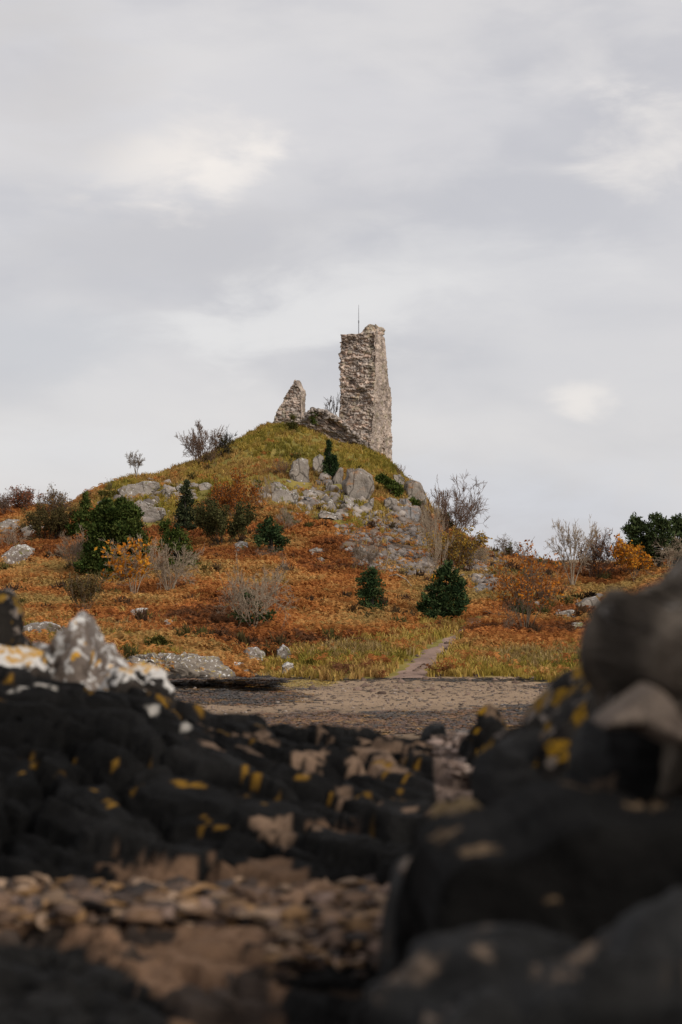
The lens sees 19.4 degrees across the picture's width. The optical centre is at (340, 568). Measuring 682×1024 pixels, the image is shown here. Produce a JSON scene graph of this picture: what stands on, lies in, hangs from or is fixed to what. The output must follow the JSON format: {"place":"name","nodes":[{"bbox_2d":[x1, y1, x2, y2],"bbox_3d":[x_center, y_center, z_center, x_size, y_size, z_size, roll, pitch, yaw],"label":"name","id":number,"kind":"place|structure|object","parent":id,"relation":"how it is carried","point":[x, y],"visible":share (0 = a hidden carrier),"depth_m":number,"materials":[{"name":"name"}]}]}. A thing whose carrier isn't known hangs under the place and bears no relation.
{"place":"outdoors","nodes":[
{"label":"outdoors","id":0,"kind":"place"},
{"bbox_2d":[0,895,378,1023],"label":"terrain","id":1,"kind":"structure","parent":0,"point":[86,974],"depth_m":6.22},
{"bbox_2d":[0,665,471,890],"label":"rock ledge","id":2,"kind":"object","parent":1,"relation":"on","point":[122,788],"visible":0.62,"depth_m":9.88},
{"bbox_2d":[0,589,34,647],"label":"rock","id":3,"kind":"object","parent":2,"relation":"on","point":[12,625],"visible":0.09,"depth_m":11.92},
{"bbox_2d":[0,645,51,678],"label":"rock","id":4,"kind":"object","parent":2,"relation":"on","point":[35,662],"visible":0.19,"depth_m":11.71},
{"bbox_2d":[33,610,129,690],"bbox_3d":[-1.671,0.783,12.521,0.761,1.050,0.961,0,0,0],"label":"rock","id":5,"kind":"object","parent":2,"relation":"on","point":[78,649],"visible":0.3,"depth_m":12.26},
{"bbox_2d":[97,663,175,709],"bbox_3d":[-1.190,0.981,11.830,0.623,0.832,0.619,0,0,0],"label":"rock","id":6,"kind":"object","parent":2,"relation":"on","point":[149,678],"visible":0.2,"depth_m":11.66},
{"bbox_2d":[419,724,448,743],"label":"rock","id":7,"kind":"object","parent":2,"relation":"on","point":[432,729],"visible":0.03,"depth_m":12.17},
{"bbox_2d":[0,730,472,978],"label":"shingle","id":8,"kind":"object","parent":1,"relation":"on","point":[289,916],"visible":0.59,"depth_m":7.31,"materials":[{"name":"stone"}]},
{"bbox_2d":[457,703,507,765],"bbox_3d":[0.829,1.143,11.031,0.393,0.781,0.626,0,0,0],"label":"rock","id":9,"kind":"object","parent":8,"relation":"on","point":[488,726],"visible":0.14,"depth_m":10.88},
{"bbox_2d":[377,857,409,981],"bbox_3d":[0.284,1.376,5.751,0.387,1.046,0.652,0,0,0],"label":"rock","id":10,"kind":"object","parent":1,"relation":"on","point":[394,949],"visible":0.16,"depth_m":5.58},
{"bbox_2d":[398,857,410,876],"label":"rock","id":11,"kind":"object","parent":10,"relation":"on","point":[402,866],"visible":0.09,"depth_m":5.61,"materials":[{"name":"beige stone"}]},
{"bbox_2d":[430,795,482,819],"bbox_3d":[0.374,0.971,6.306,0.263,0.513,0.672,0,0,0],"label":"rock","id":12,"kind":"object","parent":1,"relation":"on","point":[464,802],"visible":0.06,"depth_m":6.39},
{"bbox_2d":[470,727,565,806],"bbox_3d":[0.983,1.406,6.910,1.179,1.690,1.107,0,0,0],"label":"rock","id":13,"kind":"object","parent":1,"relation":"on","point":[502,769],"visible":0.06,"depth_m":6.94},
{"bbox_2d":[365,887,681,1023],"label":"rock","id":14,"kind":"object","parent":1,"relation":"on","point":[626,968],"visible":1,"depth_m":3.95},
{"bbox_2d":[471,666,594,794],"bbox_3d":[0.784,0.908,7.230,0.586,1.072,1.249,0,0,0],"label":"rock","id":15,"kind":"object","parent":1,"relation":"on","point":[561,709],"visible":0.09,"depth_m":7.12,"materials":[{"name":"black rock"},{"name":"yellow lichen"}]},
{"bbox_2d":[402,781,681,944],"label":"rock","id":16,"kind":"object","parent":1,"relation":"on","point":[579,865],"visible":0.58,"depth_m":4.63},
{"bbox_2d":[565,695,664,807],"bbox_3d":[0.996,1.159,5.626,0.739,1.647,0.842,0,0,0],"label":"rock","id":17,"kind":"object","parent":1,"relation":"on","point":[626,761],"visible":0.09,"depth_m":5.51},
{"bbox_2d":[578,557,681,799],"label":"rock","id":18,"kind":"object","parent":17,"relation":"on","point":[629,639],"visible":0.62,"depth_m":5.35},
{"bbox_2d":[591,683,681,744],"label":"rock","id":19,"kind":"object","parent":17,"relation":"on","point":[648,710],"visible":1,"depth_m":4.89,"materials":[{"name":"beige stone"}]},
{"bbox_2d":[2,427,580,1023],"bbox_3d":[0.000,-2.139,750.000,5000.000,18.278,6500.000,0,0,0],"label":"ground","id":20,"kind":"structure","parent":0,"point":[380,703],"depth_m":56.61,"materials":[{"name":"soil"}]},
{"bbox_2d":[0,493,14,515],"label":"bare shrub","id":21,"kind":"object","parent":20,"relation":"on","point":[4,499],"visible":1,"depth_m":123.63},
{"bbox_2d":[0,519,19,528],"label":"boulder","id":22,"kind":"object","parent":20,"relation":"on","point":[3,524],"visible":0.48,"depth_m":118.26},
{"bbox_2d":[0,522,29,546],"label":"bare shrub","id":23,"kind":"object","parent":20,"relation":"on","point":[13,537],"visible":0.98,"depth_m":110.42,"materials":[{"name":"brown plant"}]},
{"bbox_2d":[1,544,34,563],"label":"boulder","id":24,"kind":"object","parent":20,"relation":"on","point":[14,554],"visible":0.57,"depth_m":106.48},
{"bbox_2d":[5,484,43,509],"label":"bare shrub","id":25,"kind":"object","parent":20,"relation":"on","point":[24,497],"visible":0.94,"depth_m":126.01,"materials":[{"name":"brown plant"}]},
{"bbox_2d":[21,525,34,536],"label":"boulder","id":26,"kind":"object","parent":20,"relation":"on","point":[28,533],"visible":0.36,"depth_m":116.18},
{"bbox_2d":[24,621,64,633],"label":"boulder","id":27,"kind":"object","parent":20,"relation":"on","point":[49,626],"visible":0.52,"depth_m":72.80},
{"bbox_2d":[20,502,76,538],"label":"broom bush","id":28,"kind":"object","parent":20,"relation":"on","point":[53,524],"visible":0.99,"depth_m":113.69,"materials":[{"name":"green plant"}]},
{"bbox_2d":[35,484,72,514],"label":"bare shrub","id":29,"kind":"object","parent":20,"relation":"on","point":[60,499],"visible":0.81,"depth_m":122.02,"materials":[{"name":"brown plant"}]},
{"bbox_2d":[47,524,88,567],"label":"bare shrub","id":30,"kind":"object","parent":20,"relation":"on","point":[78,548],"visible":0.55,"depth_m":99.16,"materials":[{"name":"brown plant"}]},
{"bbox_2d":[63,491,91,537],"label":"conifer","id":31,"kind":"object","parent":20,"relation":"on","point":[80,516],"visible":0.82,"depth_m":113.55,"materials":[{"name":"green plant"}]},
{"bbox_2d":[56,569,107,608],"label":"broom bush","id":32,"kind":"object","parent":20,"relation":"on","point":[83,595],"visible":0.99,"depth_m":80.32,"materials":[{"name":"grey plant"}]},
{"bbox_2d":[97,489,117,498],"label":"gorse bush","id":33,"kind":"object","parent":20,"relation":"on","point":[101,493],"visible":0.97,"depth_m":124.31,"materials":[{"name":"green plant"}]},
{"bbox_2d":[72,495,152,575],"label":"yew tree","id":34,"kind":"object","parent":20,"relation":"on","point":[117,520],"visible":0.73,"depth_m":96.75,"materials":[{"name":"green plant"}]},
{"bbox_2d":[94,533,165,593],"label":"rowan tree","id":35,"kind":"object","parent":20,"relation":"on","point":[133,572],"visible":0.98,"depth_m":87.87,"materials":[{"name":"orange plant"}]},
{"bbox_2d":[125,449,144,476],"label":"bare tree","id":36,"kind":"object","parent":20,"relation":"on","point":[134,462],"visible":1,"depth_m":132.48,"materials":[{"name":"grey plant"}]},
{"bbox_2d":[117,481,159,495],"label":"boulder","id":37,"kind":"object","parent":20,"relation":"on","point":[151,487],"visible":0.55,"depth_m":124.82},
{"bbox_2d":[136,501,151,508],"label":"boulder","id":38,"kind":"object","parent":20,"relation":"on","point":[146,505],"visible":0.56,"depth_m":119.38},
{"bbox_2d":[141,507,166,520],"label":"boulder","id":39,"kind":"object","parent":20,"relation":"on","point":[157,513],"visible":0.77,"depth_m":117.58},
{"bbox_2d":[144,633,174,647],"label":"gorse bush","id":40,"kind":"object","parent":20,"relation":"on","point":[158,640],"visible":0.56,"depth_m":65.96,"materials":[{"name":"green plant"}]},
{"bbox_2d":[162,487,170,498],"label":"boulder","id":41,"kind":"object","parent":20,"relation":"on","point":[167,492],"visible":0.47,"depth_m":125.73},
{"bbox_2d":[147,541,204,590],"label":"bare tree","id":42,"kind":"object","parent":20,"relation":"on","point":[163,559],"visible":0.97,"depth_m":89.26,"materials":[{"name":"grey plant"}]},
{"bbox_2d":[155,518,200,566],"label":"evergreen shrub","id":43,"kind":"object","parent":20,"relation":"on","point":[175,536],"visible":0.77,"depth_m":99.66,"materials":[{"name":"green plant"}]},
{"bbox_2d":[126,652,235,679],"bbox_3d":[-5.313,3.119,60.613,4.321,1.167,3.272,0,0,0],"label":"shore ledge","id":44,"kind":"object","parent":20,"relation":"on","point":[188,664],"visible":0.44,"depth_m":59.74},
{"bbox_2d":[172,479,196,530],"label":"conifer","id":45,"kind":"object","parent":20,"relation":"on","point":[185,518],"visible":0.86,"depth_m":115.24,"materials":[{"name":"green plant"}]},
{"bbox_2d":[168,673,220,683],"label":"tide rock","id":46,"kind":"object","parent":20,"relation":"on","point":[173,676],"visible":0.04,"depth_m":58.42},
{"bbox_2d":[176,419,224,465],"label":"bare shrub","id":47,"kind":"object","parent":20,"relation":"on","point":[197,444],"visible":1,"depth_m":138.75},
{"bbox_2d":[198,482,211,490],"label":"boulder","id":48,"kind":"object","parent":20,"relation":"on","point":[204,486],"visible":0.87,"depth_m":127.25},
{"bbox_2d":[207,425,237,456],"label":"bare shrub","id":49,"kind":"object","parent":20,"relation":"on","point":[223,445],"visible":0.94,"depth_m":139.94,"materials":[{"name":"grey plant"}]},
{"bbox_2d":[188,496,258,544],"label":"broom bush","id":50,"kind":"object","parent":20,"relation":"on","point":[213,519],"visible":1,"depth_m":107.76,"materials":[{"name":"green plant"}]},
{"bbox_2d":[208,468,264,515],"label":"rust leaved shrub","id":51,"kind":"object","parent":20,"relation":"on","point":[225,492],"visible":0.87,"depth_m":117.15,"materials":[{"name":"brown plant"}]},
{"bbox_2d":[234,541,248,550],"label":"boulder","id":52,"kind":"object","parent":20,"relation":"on","point":[240,544],"visible":0.41,"depth_m":106.47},
{"bbox_2d":[243,647,264,660],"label":"boulder","id":53,"kind":"object","parent":20,"relation":"on","point":[255,652],"visible":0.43,"depth_m":69.19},
{"bbox_2d":[213,552,298,628],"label":"bare shrub","id":54,"kind":"object","parent":20,"relation":"on","point":[249,599],"visible":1,"depth_m":74.95,"materials":[{"name":"grey plant"}]},
{"bbox_2d":[248,675,276,686],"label":"tide rock","id":55,"kind":"object","parent":20,"relation":"on","point":[265,678],"visible":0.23,"depth_m":59.21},
{"bbox_2d":[253,475,279,499],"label":"bare shrub","id":56,"kind":"object","parent":20,"relation":"on","point":[267,490],"visible":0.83,"depth_m":121.74,"materials":[{"name":"grey plant"}]},
{"bbox_2d":[254,545,283,556],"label":"bare shrub","id":57,"kind":"object","parent":20,"relation":"on","point":[258,551],"visible":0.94,"depth_m":102.94,"materials":[{"name":"brown plant"}]},
{"bbox_2d":[252,515,290,552],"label":"evergreen shrub","id":58,"kind":"object","parent":20,"relation":"on","point":[270,533],"visible":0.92,"depth_m":105.34,"materials":[{"name":"green plant"}]},
{"bbox_2d":[266,454,291,472],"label":"bare shrub","id":59,"kind":"object","parent":20,"relation":"on","point":[284,466],"visible":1,"depth_m":131.41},
{"bbox_2d":[276,644,290,658],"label":"boulder","id":60,"kind":"object","parent":20,"relation":"on","point":[283,650],"visible":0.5,"depth_m":69.60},
{"bbox_2d":[271,482,298,503],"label":"boulder","id":61,"kind":"object","parent":20,"relation":"on","point":[284,493],"visible":0.58,"depth_m":123.55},
{"bbox_2d":[282,662,293,672],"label":"boulder","id":62,"kind":"object","parent":20,"relation":"on","point":[288,664],"visible":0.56,"depth_m":64.86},
{"bbox_2d":[275,506,301,530],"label":"bare shrub","id":63,"kind":"object","parent":20,"relation":"on","point":[290,520],"visible":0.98,"depth_m":114.67,"materials":[{"name":"grey plant"}]},
{"bbox_2d":[272,380,305,424],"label":"ruined wall","id":64,"kind":"structure","parent":20,"relation":"on","point":[294,398],"depth_m":151.29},
{"bbox_2d":[284,413,299,431],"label":"evergreen shrub","id":65,"kind":"object","parent":20,"relation":"on","point":[293,424],"visible":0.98,"depth_m":146.32,"materials":[{"name":"green plant"}]},
{"bbox_2d":[289,458,309,481],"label":"boulder","id":66,"kind":"object","parent":20,"relation":"on","point":[299,471],"visible":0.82,"depth_m":130.56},
{"bbox_2d":[23,611,578,668],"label":"sedge","id":67,"kind":"object","parent":20,"relation":"on","point":[364,646],"visible":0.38,"depth_m":69.94,"materials":[{"name":"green plant"}]},
{"bbox_2d":[0,407,602,696],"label":"rubble","id":68,"kind":"object","parent":20,"relation":"on","point":[334,498],"visible":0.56,"depth_m":122.06,"materials":[{"name":"stone"}]},
{"bbox_2d":[302,490,322,495],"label":"boulder","id":69,"kind":"object","parent":20,"relation":"on","point":[316,493],"visible":0.59,"depth_m":127.02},
{"bbox_2d":[312,454,323,473],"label":"boulder","id":70,"kind":"object","parent":20,"relation":"on","point":[317,461],"visible":0.49,"depth_m":133.32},
{"bbox_2d":[0,421,654,681],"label":"grass","id":71,"kind":"structure","parent":20,"relation":"on","point":[324,671],"depth_m":109.86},
{"bbox_2d":[320,439,339,477],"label":"conifer","id":72,"kind":"object","parent":20,"relation":"on","point":[330,464],"visible":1,"depth_m":131.06,"materials":[{"name":"green plant"}]},
{"bbox_2d":[299,408,362,446],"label":"ruined wall","id":73,"kind":"structure","parent":20,"relation":"on","point":[334,430],"depth_m":148.87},
{"bbox_2d":[318,511,345,519],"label":"boulder","id":74,"kind":"object","parent":20,"relation":"on","point":[330,515],"visible":0.94,"depth_m":117.81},
{"bbox_2d":[324,392,339,413],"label":"bare tree","id":75,"kind":"object","parent":20,"relation":"on","point":[333,404],"visible":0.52,"depth_m":152.14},
{"bbox_2d":[0,451,674,658],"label":"heather","id":76,"kind":"object","parent":20,"relation":"on","point":[143,615],"visible":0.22,"depth_m":89.72,"materials":[{"name":"brown plant"}]},
{"bbox_2d":[332,467,342,483],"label":"boulder","id":77,"kind":"object","parent":20,"relation":"on","point":[337,478],"visible":0.89,"depth_m":129.98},
{"bbox_2d":[0,424,675,679],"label":"bracken","id":78,"kind":"object","parent":20,"relation":"on","point":[331,578],"visible":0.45,"depth_m":88.84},
{"bbox_2d":[343,495,353,506],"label":"boulder","id":79,"kind":"object","parent":20,"relation":"on","point":[347,499],"visible":0.6,"depth_m":122.20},
{"bbox_2d":[341,468,373,500],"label":"boulder","id":80,"kind":"object","parent":20,"relation":"on","point":[357,483],"visible":0.72,"depth_m":125.88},
{"bbox_2d":[172,682,545,732],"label":"gravel","id":81,"kind":"structure","parent":20,"relation":"on","point":[387,700],"depth_m":53.70,"materials":[{"name":"gravel"}]},
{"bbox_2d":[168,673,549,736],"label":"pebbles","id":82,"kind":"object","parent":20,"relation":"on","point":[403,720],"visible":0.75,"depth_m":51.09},
{"bbox_2d":[338,324,392,461],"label":"ruined tower","id":83,"kind":"structure","parent":20,"relation":"on","point":[365,411],"depth_m":149.85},
{"bbox_2d":[352,532,381,567],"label":"birch sapling","id":84,"kind":"object","parent":20,"relation":"on","point":[376,553],"visible":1,"depth_m":100.26,"materials":[{"name":"grey plant"}]},
{"bbox_2d":[354,565,387,610],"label":"evergreen shrub","id":85,"kind":"object","parent":20,"relation":"on","point":[369,593],"visible":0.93,"depth_m":84.36,"materials":[{"name":"green plant"}]},
{"bbox_2d":[372,524,394,571],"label":"birch sapling","id":86,"kind":"object","parent":20,"relation":"on","point":[387,550],"visible":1,"depth_m":100.73,"materials":[{"name":"grey plant"}]},
{"bbox_2d":[373,472,404,498],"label":"juniper","id":87,"kind":"object","parent":20,"relation":"on","point":[390,484],"visible":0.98,"depth_m":129.62,"materials":[{"name":"green plant"}]},
{"bbox_2d":[384,497,396,508],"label":"boulder","id":88,"kind":"object","parent":20,"relation":"on","point":[389,502],"visible":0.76,"depth_m":123.58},
{"bbox_2d":[393,475,404,484],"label":"boulder","id":89,"kind":"object","parent":20,"relation":"on","point":[399,478],"visible":0.65,"depth_m":135.88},
{"bbox_2d":[400,505,420,521],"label":"boulder","id":90,"kind":"object","parent":20,"relation":"on","point":[411,511],"visible":0.66,"depth_m":122.98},
{"bbox_2d":[404,480,426,504],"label":"boulder","id":91,"kind":"object","parent":20,"relation":"on","point":[413,488],"visible":0.65,"depth_m":132.82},
{"bbox_2d":[408,496,425,509],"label":"ivy plant","id":92,"kind":"object","parent":20,"relation":"on","point":[413,500],"visible":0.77,"depth_m":129.45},
{"bbox_2d":[334,510,505,593],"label":"scree","id":93,"kind":"structure","parent":20,"relation":"on","point":[409,532],"depth_m":109.96,"materials":[{"name":"stone"}]},
{"bbox_2d":[411,500,445,551],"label":"bare shrub","id":94,"kind":"object","parent":20,"relation":"on","point":[429,520],"visible":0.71,"depth_m":110.93,"materials":[{"name":"brown plant"}]},
{"bbox_2d":[416,506,456,591],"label":"bare tree","id":95,"kind":"object","parent":20,"relation":"on","point":[436,554],"visible":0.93,"depth_m":87.85,"materials":[{"name":"beige plant"}]},
{"bbox_2d":[416,559,470,619],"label":"holly bush","id":96,"kind":"object","parent":20,"relation":"on","point":[439,601],"visible":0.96,"depth_m":84.36,"materials":[{"name":"green plant"}]},
{"bbox_2d":[418,469,487,538],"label":"bare tree","id":97,"kind":"object","parent":20,"relation":"on","point":[458,517],"visible":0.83,"depth_m":114.89,"materials":[{"name":"grey bark"},{"name":"twig"}]},
{"bbox_2d":[418,525,492,565],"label":"rowan tree","id":98,"kind":"object","parent":20,"relation":"on","point":[455,549],"visible":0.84,"depth_m":106.83,"materials":[{"name":"orange plant"}]},
{"bbox_2d":[457,534,493,566],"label":"bare shrub","id":99,"kind":"object","parent":20,"relation":"on","point":[478,554],"visible":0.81,"depth_m":107.88,"materials":[{"name":"grey plant"}]},
{"bbox_2d":[493,533,526,556],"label":"bare tree","id":100,"kind":"object","parent":20,"relation":"on","point":[510,549],"visible":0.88,"depth_m":113.02,"materials":[{"name":"grey plant"}]},
{"bbox_2d":[509,596,544,615],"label":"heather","id":101,"kind":"object","parent":20,"relation":"on","point":[525,609],"visible":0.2,"depth_m":87.07,"materials":[{"name":"brown plant"}]},
{"bbox_2d":[481,538,575,628],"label":"bush","id":102,"kind":"object","parent":20,"relation":"on","point":[522,591],"visible":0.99,"depth_m":79.69,"materials":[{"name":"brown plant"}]},
{"bbox_2d":[556,610,575,616],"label":"boulder","id":103,"kind":"object","parent":20,"relation":"on","point":[568,612],"visible":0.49,"depth_m":88.53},
{"bbox_2d":[543,514,600,584],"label":"bare tree","id":104,"kind":"object","parent":20,"relation":"on","point":[574,548],"visible":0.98,"depth_m":100.96,"materials":[{"name":"grey plant"}]},
{"bbox_2d":[568,590,596,599],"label":"heather bush","id":105,"kind":"object","parent":20,"relation":"on","point":[591,594],"visible":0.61,"depth_m":94.41,"materials":[{"name":"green plant"}]},
{"bbox_2d":[575,596,597,607],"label":"boulder","id":106,"kind":"object","parent":20,"relation":"on","point":[591,601],"visible":0.28,"depth_m":91.28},
{"bbox_2d":[576,521,631,578],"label":"bare shrub","id":107,"kind":"object","parent":20,"relation":"on","point":[600,547],"visible":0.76,"depth_m":106.40,"materials":[{"name":"brown plant"}]},
{"bbox_2d":[609,533,654,581],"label":"rowan tree","id":108,"kind":"object","parent":20,"relation":"on","point":[623,553],"visible":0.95,"depth_m":101.01,"materials":[{"name":"orange plant"}]},
{"bbox_2d":[621,511,654,569],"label":"pine tree","id":109,"kind":"object","parent":20,"relation":"on","point":[634,530],"visible":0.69,"depth_m":104.56,"materials":[{"name":"green plant"}]},
{"bbox_2d":[642,512,680,567],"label":"pine tree","id":110,"kind":"object","parent":20,"relation":"on","point":[659,526],"visible":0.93,"depth_m":104.04,"materials":[{"name":"green plant"}]},
{"bbox_2d":[651,534,681,567],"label":"bare tree","id":111,"kind":"object","parent":20,"relation":"on","point":[671,552],"visible":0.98,"depth_m":103.63,"materials":[{"name":"brown plant"}]},
{"bbox_2d":[668,513,681,563],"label":"pine tree","id":112,"kind":"object","parent":20,"relation":"on","point":[677,519],"visible":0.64,"depth_m":104.81,"materials":[{"name":"green plant"}]},
{"bbox_2d":[0,0,681,560],"label":"sky","id":113,"kind":"structure","parent":0,"point":[199,199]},
{"bbox_2d":[391,621,480,678],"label":"path","id":114,"kind":"structure","parent":0,"point":[430,654],"depth_m":66.66,"materials":[{"name":"soil"}]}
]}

